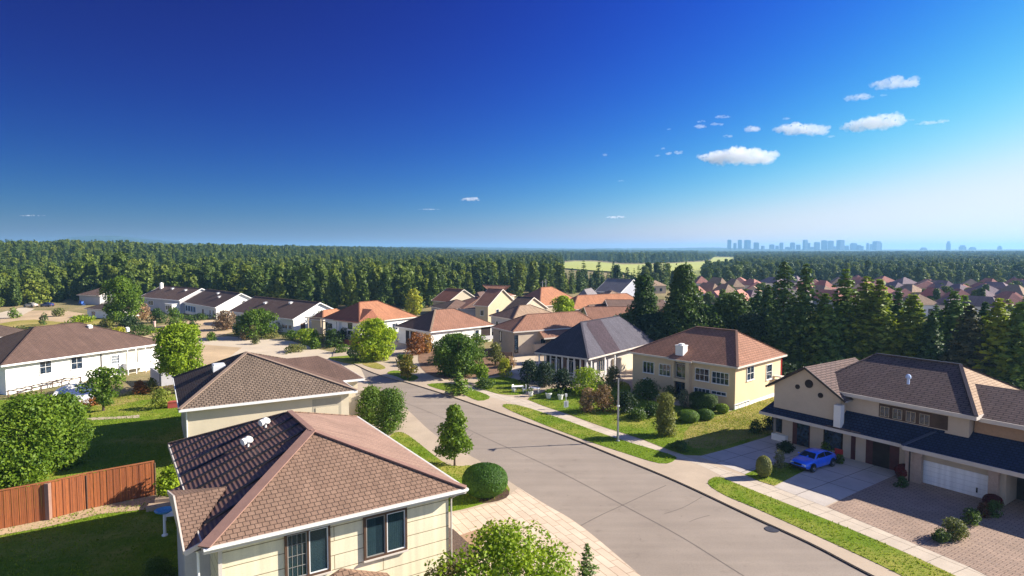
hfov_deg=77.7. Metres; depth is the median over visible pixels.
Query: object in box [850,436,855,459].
slot window
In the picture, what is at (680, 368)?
tall window
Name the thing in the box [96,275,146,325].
tree
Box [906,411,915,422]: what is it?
window
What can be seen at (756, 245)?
tower
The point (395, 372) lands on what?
lawn
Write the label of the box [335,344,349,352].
shrub
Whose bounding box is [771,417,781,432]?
corner window
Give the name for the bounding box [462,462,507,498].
clipped bush
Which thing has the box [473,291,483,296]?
house
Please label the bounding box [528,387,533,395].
flower pot
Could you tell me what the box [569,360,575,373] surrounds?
window
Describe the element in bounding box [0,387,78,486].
shrub
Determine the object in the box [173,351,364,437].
house
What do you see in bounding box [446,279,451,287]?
forest tree
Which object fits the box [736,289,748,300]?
house
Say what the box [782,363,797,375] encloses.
undergrowth bush
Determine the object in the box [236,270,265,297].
forest tree
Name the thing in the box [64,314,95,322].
shrub
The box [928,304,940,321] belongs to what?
conifer
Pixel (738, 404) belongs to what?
window
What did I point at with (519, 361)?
driveway
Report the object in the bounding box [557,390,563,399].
flower pot
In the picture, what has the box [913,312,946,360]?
conifer
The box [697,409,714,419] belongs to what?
clipped shrub
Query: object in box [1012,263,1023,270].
forest tree
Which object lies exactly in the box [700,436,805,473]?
driveway
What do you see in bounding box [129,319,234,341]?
dirt yard
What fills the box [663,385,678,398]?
shrub
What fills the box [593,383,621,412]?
shrub
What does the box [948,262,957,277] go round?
forest tree
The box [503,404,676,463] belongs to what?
lawn
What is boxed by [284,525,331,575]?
window
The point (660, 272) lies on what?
forest tree
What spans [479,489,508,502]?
mulch bed
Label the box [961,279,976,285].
house
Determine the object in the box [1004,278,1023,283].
house
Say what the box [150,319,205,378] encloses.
tree
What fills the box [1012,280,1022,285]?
forest tree
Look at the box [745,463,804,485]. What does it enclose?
lawn
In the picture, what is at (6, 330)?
house
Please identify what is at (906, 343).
conifer
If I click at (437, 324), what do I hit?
house
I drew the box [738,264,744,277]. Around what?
forest tree
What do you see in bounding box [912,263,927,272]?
forest tree
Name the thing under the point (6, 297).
forest tree
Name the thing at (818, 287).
house
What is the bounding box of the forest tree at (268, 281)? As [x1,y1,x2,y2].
[259,267,273,296]
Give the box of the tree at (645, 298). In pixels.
[624,274,659,323]
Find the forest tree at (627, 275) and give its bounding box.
[623,267,630,278]
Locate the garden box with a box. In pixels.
[167,400,177,407]
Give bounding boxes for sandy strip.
[0,495,160,534]
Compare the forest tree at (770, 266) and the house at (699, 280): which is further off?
the forest tree at (770, 266)
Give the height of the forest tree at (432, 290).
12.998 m
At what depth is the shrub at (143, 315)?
180.55 m
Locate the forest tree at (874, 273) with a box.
[868,269,882,278]
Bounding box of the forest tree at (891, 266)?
[885,264,894,275]
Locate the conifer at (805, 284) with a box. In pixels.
[777,264,821,372]
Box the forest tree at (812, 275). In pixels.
[809,270,815,279]
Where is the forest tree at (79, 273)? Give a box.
[68,263,86,284]
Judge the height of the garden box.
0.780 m
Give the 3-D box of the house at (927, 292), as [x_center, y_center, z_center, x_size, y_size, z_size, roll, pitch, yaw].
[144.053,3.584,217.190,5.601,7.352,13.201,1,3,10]
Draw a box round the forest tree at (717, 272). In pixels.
[712,268,721,277]
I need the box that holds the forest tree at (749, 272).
[744,267,756,279]
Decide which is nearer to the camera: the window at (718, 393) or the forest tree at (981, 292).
the window at (718, 393)
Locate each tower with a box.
[727,240,730,248]
[738,240,741,248]
[744,240,750,248]
[753,242,758,249]
[790,242,794,248]
[802,240,807,249]
[814,242,819,249]
[821,240,827,249]
[828,241,833,249]
[836,240,844,249]
[850,243,856,249]
[872,241,880,249]
[946,241,950,249]
[959,245,965,249]
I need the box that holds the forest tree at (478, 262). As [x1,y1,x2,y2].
[473,261,484,292]
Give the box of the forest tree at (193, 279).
[188,275,198,287]
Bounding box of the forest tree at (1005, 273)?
[999,270,1010,281]
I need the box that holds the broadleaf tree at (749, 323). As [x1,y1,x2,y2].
[729,312,771,345]
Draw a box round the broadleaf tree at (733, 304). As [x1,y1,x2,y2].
[712,290,758,328]
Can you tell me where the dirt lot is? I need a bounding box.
[0,310,83,322]
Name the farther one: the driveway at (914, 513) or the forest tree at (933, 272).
the forest tree at (933, 272)
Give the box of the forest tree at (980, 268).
[977,265,983,280]
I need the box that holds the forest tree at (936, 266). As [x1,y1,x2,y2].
[926,263,942,271]
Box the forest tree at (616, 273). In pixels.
[612,264,622,278]
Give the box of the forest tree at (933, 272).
[926,266,939,279]
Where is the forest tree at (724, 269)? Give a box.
[721,266,729,278]
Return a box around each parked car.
[23,302,38,307]
[39,302,54,306]
[789,447,836,472]
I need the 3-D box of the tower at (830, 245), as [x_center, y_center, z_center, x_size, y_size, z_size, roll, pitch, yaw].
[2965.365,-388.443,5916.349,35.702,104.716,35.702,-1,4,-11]
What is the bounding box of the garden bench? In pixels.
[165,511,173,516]
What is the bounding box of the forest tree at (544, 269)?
[539,263,552,287]
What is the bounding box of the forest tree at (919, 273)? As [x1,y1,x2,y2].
[911,267,926,281]
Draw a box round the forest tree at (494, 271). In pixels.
[489,265,498,284]
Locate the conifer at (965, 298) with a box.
[961,295,977,315]
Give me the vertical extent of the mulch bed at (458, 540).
0.001 m
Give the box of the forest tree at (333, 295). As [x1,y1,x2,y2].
[326,274,341,308]
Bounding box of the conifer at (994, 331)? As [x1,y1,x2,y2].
[960,298,1023,385]
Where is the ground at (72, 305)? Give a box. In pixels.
[0,256,990,405]
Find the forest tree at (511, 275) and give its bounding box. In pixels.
[507,260,515,292]
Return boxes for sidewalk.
[465,384,985,575]
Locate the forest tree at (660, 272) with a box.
[658,262,665,284]
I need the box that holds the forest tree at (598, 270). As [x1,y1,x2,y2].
[592,260,604,288]
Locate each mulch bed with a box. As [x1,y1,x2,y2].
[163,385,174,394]
[418,346,511,379]
[449,528,476,573]
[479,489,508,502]
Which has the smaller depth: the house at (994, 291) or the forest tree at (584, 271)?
the house at (994, 291)
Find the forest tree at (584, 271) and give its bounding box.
[576,261,591,288]
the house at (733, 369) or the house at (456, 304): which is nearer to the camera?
the house at (733, 369)
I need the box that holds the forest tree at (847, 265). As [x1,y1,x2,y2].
[842,263,849,278]
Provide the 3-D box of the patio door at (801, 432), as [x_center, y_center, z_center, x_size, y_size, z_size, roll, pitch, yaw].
[29.365,14.748,64.565,0.050,2.700,1.853,-2,4,-35]
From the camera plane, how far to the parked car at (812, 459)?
57.63 m
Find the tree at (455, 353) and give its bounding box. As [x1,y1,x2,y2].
[431,332,485,377]
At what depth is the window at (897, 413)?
57.41 m
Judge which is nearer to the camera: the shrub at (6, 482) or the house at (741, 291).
the shrub at (6, 482)
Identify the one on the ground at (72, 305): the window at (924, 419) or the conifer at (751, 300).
the conifer at (751, 300)
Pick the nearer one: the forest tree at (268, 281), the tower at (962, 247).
the forest tree at (268, 281)
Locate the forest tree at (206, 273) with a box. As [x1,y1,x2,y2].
[200,264,212,288]
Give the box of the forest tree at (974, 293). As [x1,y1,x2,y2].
[971,290,977,295]
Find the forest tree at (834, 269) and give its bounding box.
[831,265,837,273]
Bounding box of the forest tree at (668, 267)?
[664,263,670,285]
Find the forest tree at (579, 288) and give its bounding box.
[575,271,583,292]
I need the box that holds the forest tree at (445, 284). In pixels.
[442,273,448,290]
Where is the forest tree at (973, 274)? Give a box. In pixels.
[966,269,979,281]
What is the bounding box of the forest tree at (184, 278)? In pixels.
[179,274,187,285]
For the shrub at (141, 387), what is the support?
on the lawn at (133, 400)
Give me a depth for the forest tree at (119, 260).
251.98 m
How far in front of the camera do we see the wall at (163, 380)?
93.77 m
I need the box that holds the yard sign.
[564,394,567,406]
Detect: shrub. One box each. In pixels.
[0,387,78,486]
[0,423,29,488]
[7,307,21,317]
[38,312,48,324]
[42,388,102,471]
[51,308,66,316]
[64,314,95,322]
[79,397,103,405]
[98,317,115,327]
[111,326,125,331]
[116,315,142,328]
[125,323,156,335]
[132,380,150,393]
[136,302,154,319]
[139,556,176,575]
[144,377,159,392]
[144,388,171,409]
[146,308,167,322]
[153,464,179,496]
[164,307,186,326]
[183,313,214,319]
[189,320,199,330]
[206,332,217,340]
[212,309,235,330]
[232,322,242,335]
[238,324,262,339]
[250,334,259,343]
[259,331,279,339]
[281,329,297,340]
[284,343,306,353]
[292,328,323,345]
[309,337,321,348]
[321,328,344,347]
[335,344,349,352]
[339,327,349,338]
[355,383,382,424]
[369,386,408,434]
[395,353,404,361]
[403,331,427,354]
[417,561,464,575]
[418,333,434,352]
[427,340,440,364]
[472,332,487,359]
[473,377,495,390]
[485,342,504,364]
[497,357,513,376]
[504,356,516,366]
[518,359,537,384]
[529,360,556,387]
[547,367,577,392]
[569,364,611,396]
[578,387,598,411]
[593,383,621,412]
[603,365,622,386]
[612,390,639,412]
[625,407,648,419]
[628,377,661,399]
[644,401,657,417]
[652,392,679,437]
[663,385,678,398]
[667,439,688,452]
[677,389,691,407]
[677,409,699,422]
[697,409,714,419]
[716,403,728,413]
[748,419,762,433]
[755,455,771,477]
[761,416,771,430]
[773,449,786,468]
[776,440,795,453]
[820,441,834,452]
[836,454,844,463]
[893,475,909,487]
[894,463,906,476]
[930,527,951,543]
[941,516,970,542]
[960,506,981,526]
[976,502,991,517]
[982,494,1003,505]
[983,499,1004,517]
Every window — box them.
[39,360,51,374]
[70,356,83,370]
[110,355,119,364]
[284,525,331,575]
[325,322,327,337]
[363,507,408,562]
[392,323,397,329]
[514,335,518,352]
[551,358,558,370]
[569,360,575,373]
[598,359,603,372]
[642,361,653,374]
[659,363,670,376]
[676,363,684,377]
[676,381,684,398]
[694,387,709,392]
[695,367,709,382]
[711,371,728,385]
[711,390,726,396]
[734,400,749,409]
[746,365,754,381]
[766,364,771,380]
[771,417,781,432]
[823,429,842,449]
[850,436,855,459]
[880,406,888,417]
[892,408,901,419]
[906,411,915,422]
[919,413,929,425]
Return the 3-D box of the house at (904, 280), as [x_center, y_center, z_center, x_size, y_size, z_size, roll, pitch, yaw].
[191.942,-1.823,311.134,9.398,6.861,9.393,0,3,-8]
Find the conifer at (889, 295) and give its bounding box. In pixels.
[884,293,893,313]
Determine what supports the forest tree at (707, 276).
on the ground at (72, 305)
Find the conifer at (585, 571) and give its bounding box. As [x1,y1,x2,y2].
[575,543,599,575]
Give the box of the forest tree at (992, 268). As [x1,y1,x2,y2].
[987,265,1002,273]
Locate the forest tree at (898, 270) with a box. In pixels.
[894,265,906,279]
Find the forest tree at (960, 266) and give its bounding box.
[957,263,963,270]
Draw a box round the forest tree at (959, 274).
[954,270,965,283]
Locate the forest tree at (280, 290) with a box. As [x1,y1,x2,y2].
[271,276,286,298]
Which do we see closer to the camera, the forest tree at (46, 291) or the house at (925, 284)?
the forest tree at (46, 291)
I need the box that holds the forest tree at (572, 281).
[568,271,576,292]
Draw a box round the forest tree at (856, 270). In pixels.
[850,265,862,276]
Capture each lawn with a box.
[0,315,103,328]
[0,396,183,575]
[93,386,174,405]
[329,355,372,363]
[363,362,384,368]
[387,370,417,380]
[390,432,509,511]
[428,383,489,400]
[476,377,528,394]
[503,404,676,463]
[528,388,770,455]
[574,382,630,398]
[684,397,773,448]
[708,477,954,575]
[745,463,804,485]
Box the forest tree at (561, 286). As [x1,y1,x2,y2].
[557,277,565,292]
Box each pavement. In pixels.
[332,341,986,575]
[358,381,518,575]
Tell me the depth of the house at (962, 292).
204.72 m
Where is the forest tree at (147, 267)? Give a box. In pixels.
[141,262,155,291]
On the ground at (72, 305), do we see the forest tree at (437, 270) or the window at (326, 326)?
the forest tree at (437, 270)
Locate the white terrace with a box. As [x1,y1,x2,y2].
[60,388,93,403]
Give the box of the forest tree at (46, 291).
[38,282,53,302]
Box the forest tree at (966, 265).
[956,263,973,269]
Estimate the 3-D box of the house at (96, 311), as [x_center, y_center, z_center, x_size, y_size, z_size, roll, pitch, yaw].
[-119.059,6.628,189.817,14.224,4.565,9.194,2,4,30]
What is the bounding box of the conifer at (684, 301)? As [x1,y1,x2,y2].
[656,261,711,334]
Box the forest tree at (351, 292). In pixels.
[343,274,360,305]
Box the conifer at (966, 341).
[938,304,997,375]
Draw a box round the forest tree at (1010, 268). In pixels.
[1001,266,1013,270]
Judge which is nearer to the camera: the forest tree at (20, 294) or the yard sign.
the yard sign
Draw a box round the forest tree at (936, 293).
[932,288,940,299]
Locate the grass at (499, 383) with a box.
[0,375,951,575]
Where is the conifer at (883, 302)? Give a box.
[849,279,907,358]
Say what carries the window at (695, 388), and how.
in the house at (733, 369)
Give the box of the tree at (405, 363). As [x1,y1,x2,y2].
[396,354,418,379]
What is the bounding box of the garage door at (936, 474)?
[923,460,987,497]
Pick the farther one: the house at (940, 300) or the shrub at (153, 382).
the house at (940, 300)
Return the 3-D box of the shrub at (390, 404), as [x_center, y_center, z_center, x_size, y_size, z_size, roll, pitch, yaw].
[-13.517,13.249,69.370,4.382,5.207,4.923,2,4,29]
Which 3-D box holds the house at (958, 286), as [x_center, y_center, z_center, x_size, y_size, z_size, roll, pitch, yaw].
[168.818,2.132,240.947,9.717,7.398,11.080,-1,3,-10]
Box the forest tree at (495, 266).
[484,262,499,288]
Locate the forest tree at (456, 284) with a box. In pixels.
[454,275,462,288]
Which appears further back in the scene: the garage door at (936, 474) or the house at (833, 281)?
the house at (833, 281)
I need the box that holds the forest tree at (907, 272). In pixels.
[903,268,914,278]
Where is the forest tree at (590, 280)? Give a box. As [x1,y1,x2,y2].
[587,273,592,288]
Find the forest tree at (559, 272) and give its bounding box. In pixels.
[553,263,568,290]
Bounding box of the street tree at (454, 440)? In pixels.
[432,403,474,465]
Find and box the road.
[361,368,867,575]
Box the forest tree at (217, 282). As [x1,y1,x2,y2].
[211,271,225,290]
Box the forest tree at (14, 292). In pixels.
[7,276,22,306]
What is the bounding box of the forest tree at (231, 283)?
[225,272,239,291]
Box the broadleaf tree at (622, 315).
[614,313,629,318]
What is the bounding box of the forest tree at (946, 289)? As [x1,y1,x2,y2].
[940,286,952,292]
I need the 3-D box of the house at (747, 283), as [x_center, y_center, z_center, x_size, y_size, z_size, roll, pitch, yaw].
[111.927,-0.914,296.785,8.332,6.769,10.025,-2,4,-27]
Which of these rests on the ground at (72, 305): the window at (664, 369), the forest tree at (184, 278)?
the forest tree at (184, 278)
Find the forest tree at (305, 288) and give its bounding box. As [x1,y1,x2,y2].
[294,264,315,300]
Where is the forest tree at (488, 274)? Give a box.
[482,260,493,291]
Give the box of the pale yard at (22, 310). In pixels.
[0,307,32,317]
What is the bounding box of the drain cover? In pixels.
[764,526,778,531]
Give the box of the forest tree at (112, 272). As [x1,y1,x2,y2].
[104,266,118,284]
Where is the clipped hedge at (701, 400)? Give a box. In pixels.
[689,391,717,410]
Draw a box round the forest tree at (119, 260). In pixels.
[111,251,129,275]
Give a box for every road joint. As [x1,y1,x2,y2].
[409,404,743,575]
[580,485,665,525]
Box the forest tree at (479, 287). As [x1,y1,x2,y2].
[475,271,483,291]
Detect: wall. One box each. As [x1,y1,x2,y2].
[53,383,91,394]
[150,367,172,385]
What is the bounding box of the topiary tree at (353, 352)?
[346,342,362,360]
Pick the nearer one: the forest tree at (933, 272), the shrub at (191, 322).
the shrub at (191, 322)
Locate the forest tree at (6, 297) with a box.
[1,285,22,305]
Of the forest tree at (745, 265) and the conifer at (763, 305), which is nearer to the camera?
the conifer at (763, 305)
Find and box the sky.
[0,0,1023,249]
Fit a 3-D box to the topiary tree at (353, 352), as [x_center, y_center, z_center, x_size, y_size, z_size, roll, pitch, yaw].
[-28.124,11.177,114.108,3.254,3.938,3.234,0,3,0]
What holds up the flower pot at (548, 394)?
on the lawn at (640, 435)
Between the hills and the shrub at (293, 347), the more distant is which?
the hills
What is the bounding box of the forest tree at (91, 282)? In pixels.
[77,275,101,292]
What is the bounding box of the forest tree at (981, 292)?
[978,287,985,295]
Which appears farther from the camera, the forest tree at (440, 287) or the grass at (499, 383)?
the forest tree at (440, 287)
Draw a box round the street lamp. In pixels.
[616,374,621,441]
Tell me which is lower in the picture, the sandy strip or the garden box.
the sandy strip
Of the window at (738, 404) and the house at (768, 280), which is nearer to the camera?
the window at (738, 404)
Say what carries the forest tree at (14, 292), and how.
on the ground at (72, 305)
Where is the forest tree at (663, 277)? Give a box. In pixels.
[659,260,669,288]
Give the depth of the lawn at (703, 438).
70.33 m
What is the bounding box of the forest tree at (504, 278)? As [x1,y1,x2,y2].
[499,264,508,292]
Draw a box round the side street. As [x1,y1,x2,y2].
[196,336,366,382]
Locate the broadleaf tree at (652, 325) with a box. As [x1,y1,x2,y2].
[628,309,678,340]
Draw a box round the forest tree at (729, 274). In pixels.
[724,270,735,281]
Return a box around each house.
[0,322,157,394]
[0,325,25,336]
[77,288,106,304]
[84,302,138,317]
[141,282,204,313]
[167,410,468,575]
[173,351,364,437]
[183,289,250,318]
[229,296,332,332]
[322,300,417,345]
[394,308,494,347]
[429,299,466,310]
[431,288,474,304]
[459,296,479,315]
[473,288,513,322]
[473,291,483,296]
[483,285,515,298]
[489,304,549,331]
[490,311,592,355]
[502,296,548,310]
[525,287,572,311]
[534,315,654,379]
[570,293,632,310]
[577,303,605,311]
[578,288,597,294]
[580,306,632,318]
[595,278,634,295]
[600,290,616,293]
[602,299,665,309]
[627,326,787,409]
[651,280,666,293]
[695,276,707,284]
[696,285,705,296]
[699,282,716,291]
[708,277,725,285]
[711,284,735,292]
[711,290,719,304]
[725,278,744,289]
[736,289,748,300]
[737,277,745,282]
[742,279,760,288]
[745,290,755,296]
[749,286,761,293]
[759,277,782,286]
[759,353,1023,504]
[780,285,795,294]
[785,275,799,283]
[811,285,831,292]
[813,280,836,289]
[813,289,842,308]
[829,277,840,284]
[846,277,870,282]
[853,280,867,285]
[874,276,894,284]
[883,286,894,292]
[885,282,902,287]
[892,277,916,284]
[892,288,911,296]
[898,284,921,293]
[900,293,939,316]
[915,280,934,288]
[920,287,945,297]
[933,280,952,285]
[935,296,966,316]
[942,288,970,297]
[950,284,966,289]
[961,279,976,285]
[964,288,994,296]
[965,295,997,316]
[969,282,985,287]
[974,284,1000,294]
[979,278,996,282]
[984,282,1007,289]
[993,291,1021,313]
[1000,284,1023,296]
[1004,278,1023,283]
[1004,291,1023,298]
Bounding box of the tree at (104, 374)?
[74,366,127,410]
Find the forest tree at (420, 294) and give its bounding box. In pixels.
[417,285,424,308]
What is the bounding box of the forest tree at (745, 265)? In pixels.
[736,262,749,269]
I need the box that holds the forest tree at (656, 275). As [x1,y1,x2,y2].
[654,273,658,281]
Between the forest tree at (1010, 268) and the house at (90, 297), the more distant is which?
the forest tree at (1010, 268)
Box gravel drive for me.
[195,345,240,367]
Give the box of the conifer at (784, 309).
[753,261,806,369]
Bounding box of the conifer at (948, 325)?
[936,290,980,349]
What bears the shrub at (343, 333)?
on the ground at (72, 305)
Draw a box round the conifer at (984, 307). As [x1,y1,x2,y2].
[977,301,991,339]
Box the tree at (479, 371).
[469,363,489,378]
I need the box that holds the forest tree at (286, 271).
[282,266,291,298]
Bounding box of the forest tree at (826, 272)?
[822,269,832,281]
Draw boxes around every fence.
[0,460,156,528]
[6,376,81,397]
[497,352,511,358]
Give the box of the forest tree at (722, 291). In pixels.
[719,289,725,294]
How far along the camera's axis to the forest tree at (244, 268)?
231.88 m
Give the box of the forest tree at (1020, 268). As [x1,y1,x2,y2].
[1017,266,1023,278]
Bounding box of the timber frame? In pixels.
[305,317,321,335]
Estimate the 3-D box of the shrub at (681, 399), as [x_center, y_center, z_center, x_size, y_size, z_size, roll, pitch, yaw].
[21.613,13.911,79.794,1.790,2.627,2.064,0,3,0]
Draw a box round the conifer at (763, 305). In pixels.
[755,284,780,346]
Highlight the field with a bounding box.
[564,257,733,279]
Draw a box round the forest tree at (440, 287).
[437,284,442,294]
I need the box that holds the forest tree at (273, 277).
[269,274,277,285]
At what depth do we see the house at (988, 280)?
285.09 m
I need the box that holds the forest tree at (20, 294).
[12,283,22,305]
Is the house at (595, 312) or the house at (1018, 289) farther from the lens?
the house at (1018, 289)
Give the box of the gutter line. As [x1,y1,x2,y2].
[353,364,870,575]
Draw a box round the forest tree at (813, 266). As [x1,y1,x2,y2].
[807,264,819,280]
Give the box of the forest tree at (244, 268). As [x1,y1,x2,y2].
[235,264,252,292]
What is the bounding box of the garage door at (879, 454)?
[865,439,899,469]
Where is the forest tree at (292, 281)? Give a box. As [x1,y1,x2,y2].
[284,267,318,300]
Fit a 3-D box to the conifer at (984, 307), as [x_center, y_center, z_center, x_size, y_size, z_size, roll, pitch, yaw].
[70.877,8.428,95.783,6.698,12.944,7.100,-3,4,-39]
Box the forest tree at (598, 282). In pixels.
[594,272,600,289]
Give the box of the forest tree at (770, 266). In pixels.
[764,263,777,276]
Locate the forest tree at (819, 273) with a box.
[815,264,825,280]
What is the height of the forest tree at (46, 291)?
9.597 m
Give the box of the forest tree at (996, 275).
[988,270,1006,281]
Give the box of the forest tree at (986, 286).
[982,284,989,291]
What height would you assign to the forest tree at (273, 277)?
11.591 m
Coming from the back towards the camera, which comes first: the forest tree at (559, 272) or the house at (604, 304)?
the forest tree at (559, 272)
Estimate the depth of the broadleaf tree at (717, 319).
112.39 m
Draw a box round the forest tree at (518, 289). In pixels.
[510,263,526,295]
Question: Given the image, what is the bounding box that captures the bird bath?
[154,506,171,536]
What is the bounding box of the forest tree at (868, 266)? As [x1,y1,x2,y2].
[862,260,871,276]
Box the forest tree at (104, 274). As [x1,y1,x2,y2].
[97,260,107,285]
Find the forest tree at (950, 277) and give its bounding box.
[944,269,956,282]
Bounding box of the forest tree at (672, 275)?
[669,270,673,283]
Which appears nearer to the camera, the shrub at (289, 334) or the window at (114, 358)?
the window at (114, 358)
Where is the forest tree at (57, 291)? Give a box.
[47,265,65,301]
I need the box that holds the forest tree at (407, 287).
[402,283,411,308]
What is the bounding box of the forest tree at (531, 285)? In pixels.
[525,260,540,292]
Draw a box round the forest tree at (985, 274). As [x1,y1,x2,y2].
[981,271,988,279]
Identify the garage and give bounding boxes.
[309,309,338,334]
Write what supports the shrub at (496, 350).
on the ground at (72, 305)
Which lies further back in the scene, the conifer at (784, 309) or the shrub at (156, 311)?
the shrub at (156, 311)
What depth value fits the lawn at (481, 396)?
87.97 m
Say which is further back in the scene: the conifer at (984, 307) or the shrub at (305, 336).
the shrub at (305, 336)
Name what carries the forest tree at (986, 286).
on the ground at (72, 305)
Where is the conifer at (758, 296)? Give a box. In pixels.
[751,286,762,312]
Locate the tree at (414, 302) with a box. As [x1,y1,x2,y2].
[404,288,423,314]
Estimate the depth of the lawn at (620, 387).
90.46 m
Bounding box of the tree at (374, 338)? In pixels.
[348,317,398,361]
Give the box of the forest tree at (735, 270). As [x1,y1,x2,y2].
[728,265,741,278]
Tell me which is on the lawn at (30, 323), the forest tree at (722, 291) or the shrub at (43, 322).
the shrub at (43, 322)
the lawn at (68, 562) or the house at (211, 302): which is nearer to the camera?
the lawn at (68, 562)
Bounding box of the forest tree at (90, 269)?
[78,263,97,292]
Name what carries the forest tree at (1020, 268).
on the ground at (72, 305)
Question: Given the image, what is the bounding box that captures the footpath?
[87,415,138,419]
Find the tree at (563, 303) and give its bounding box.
[550,295,575,311]
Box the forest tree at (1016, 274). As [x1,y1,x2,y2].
[1010,270,1023,278]
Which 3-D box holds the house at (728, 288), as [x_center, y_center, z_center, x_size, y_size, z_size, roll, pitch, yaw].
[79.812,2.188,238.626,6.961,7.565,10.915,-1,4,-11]
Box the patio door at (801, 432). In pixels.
[792,422,809,447]
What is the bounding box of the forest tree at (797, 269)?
[793,267,801,275]
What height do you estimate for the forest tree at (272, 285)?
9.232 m
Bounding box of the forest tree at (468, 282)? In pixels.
[463,272,474,294]
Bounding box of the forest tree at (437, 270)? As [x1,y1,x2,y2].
[432,266,443,295]
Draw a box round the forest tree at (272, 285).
[266,283,275,296]
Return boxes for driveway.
[452,488,639,575]
[460,523,494,547]
[510,355,537,374]
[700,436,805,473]
[775,457,895,505]
[828,475,1023,575]
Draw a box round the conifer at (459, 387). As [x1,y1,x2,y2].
[443,371,476,395]
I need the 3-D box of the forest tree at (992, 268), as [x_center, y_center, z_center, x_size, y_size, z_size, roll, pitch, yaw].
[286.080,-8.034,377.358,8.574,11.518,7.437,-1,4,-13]
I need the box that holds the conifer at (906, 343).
[884,294,927,356]
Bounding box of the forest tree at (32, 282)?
[17,269,47,304]
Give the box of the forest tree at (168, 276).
[155,270,183,286]
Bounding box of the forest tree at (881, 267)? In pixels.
[879,265,884,275]
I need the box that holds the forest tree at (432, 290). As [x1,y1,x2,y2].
[425,271,439,305]
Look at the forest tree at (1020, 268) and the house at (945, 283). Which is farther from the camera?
the forest tree at (1020, 268)
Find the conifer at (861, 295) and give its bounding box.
[836,276,898,360]
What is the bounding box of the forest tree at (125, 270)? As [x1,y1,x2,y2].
[119,265,146,295]
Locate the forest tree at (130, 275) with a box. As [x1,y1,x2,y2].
[125,271,137,292]
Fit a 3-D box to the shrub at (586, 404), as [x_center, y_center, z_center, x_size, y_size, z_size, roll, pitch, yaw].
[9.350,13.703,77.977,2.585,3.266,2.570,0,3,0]
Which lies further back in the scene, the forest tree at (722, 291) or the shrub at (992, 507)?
the forest tree at (722, 291)
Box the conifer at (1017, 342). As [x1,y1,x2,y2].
[983,301,1023,389]
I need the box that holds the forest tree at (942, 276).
[936,272,948,280]
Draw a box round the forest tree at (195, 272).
[179,267,205,289]
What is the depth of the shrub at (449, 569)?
32.13 m
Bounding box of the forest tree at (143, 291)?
[140,273,148,294]
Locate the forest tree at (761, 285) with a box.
[755,283,764,288]
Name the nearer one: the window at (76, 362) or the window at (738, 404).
the window at (738, 404)
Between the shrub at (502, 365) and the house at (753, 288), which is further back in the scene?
the house at (753, 288)
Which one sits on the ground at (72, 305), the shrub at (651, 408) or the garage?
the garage
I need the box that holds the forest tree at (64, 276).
[59,270,70,299]
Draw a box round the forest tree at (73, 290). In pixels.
[69,280,78,299]
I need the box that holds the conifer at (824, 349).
[792,293,846,366]
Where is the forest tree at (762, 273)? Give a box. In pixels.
[756,269,767,280]
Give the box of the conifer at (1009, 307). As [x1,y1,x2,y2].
[1002,299,1015,318]
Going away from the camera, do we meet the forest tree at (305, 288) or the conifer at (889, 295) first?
the conifer at (889, 295)
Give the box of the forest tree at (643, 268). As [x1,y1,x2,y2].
[639,266,648,274]
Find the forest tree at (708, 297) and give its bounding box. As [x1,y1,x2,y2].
[703,293,715,304]
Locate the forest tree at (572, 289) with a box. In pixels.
[567,277,575,293]
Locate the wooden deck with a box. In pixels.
[146,496,170,511]
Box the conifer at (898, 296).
[889,287,911,334]
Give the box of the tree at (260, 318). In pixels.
[234,307,279,339]
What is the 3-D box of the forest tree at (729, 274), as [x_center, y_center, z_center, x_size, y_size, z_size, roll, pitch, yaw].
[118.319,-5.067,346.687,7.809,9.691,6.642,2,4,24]
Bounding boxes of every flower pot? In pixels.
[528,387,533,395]
[545,387,551,398]
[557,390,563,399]
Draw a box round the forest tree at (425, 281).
[421,278,428,305]
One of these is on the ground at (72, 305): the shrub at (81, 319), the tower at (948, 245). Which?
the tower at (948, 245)
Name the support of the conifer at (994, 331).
on the ground at (72, 305)
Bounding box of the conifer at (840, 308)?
[811,269,862,359]
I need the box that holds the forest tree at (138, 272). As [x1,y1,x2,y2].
[132,264,152,293]
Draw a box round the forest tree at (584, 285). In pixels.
[579,269,585,289]
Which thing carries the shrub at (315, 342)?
on the ground at (72, 305)
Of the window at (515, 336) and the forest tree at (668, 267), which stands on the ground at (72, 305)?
the forest tree at (668, 267)
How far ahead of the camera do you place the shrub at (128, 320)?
160.75 m
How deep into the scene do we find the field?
759.84 m
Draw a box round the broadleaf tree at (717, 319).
[688,303,733,328]
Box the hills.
[38,236,1023,252]
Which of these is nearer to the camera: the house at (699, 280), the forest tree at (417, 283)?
the forest tree at (417, 283)
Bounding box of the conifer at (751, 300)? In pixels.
[748,297,756,306]
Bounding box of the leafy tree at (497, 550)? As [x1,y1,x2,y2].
[424,517,582,575]
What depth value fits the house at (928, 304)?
190.10 m
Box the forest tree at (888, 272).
[882,268,895,279]
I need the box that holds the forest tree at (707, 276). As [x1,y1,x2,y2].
[700,267,713,280]
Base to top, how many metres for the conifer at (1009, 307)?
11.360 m
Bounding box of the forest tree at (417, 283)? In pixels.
[413,281,424,303]

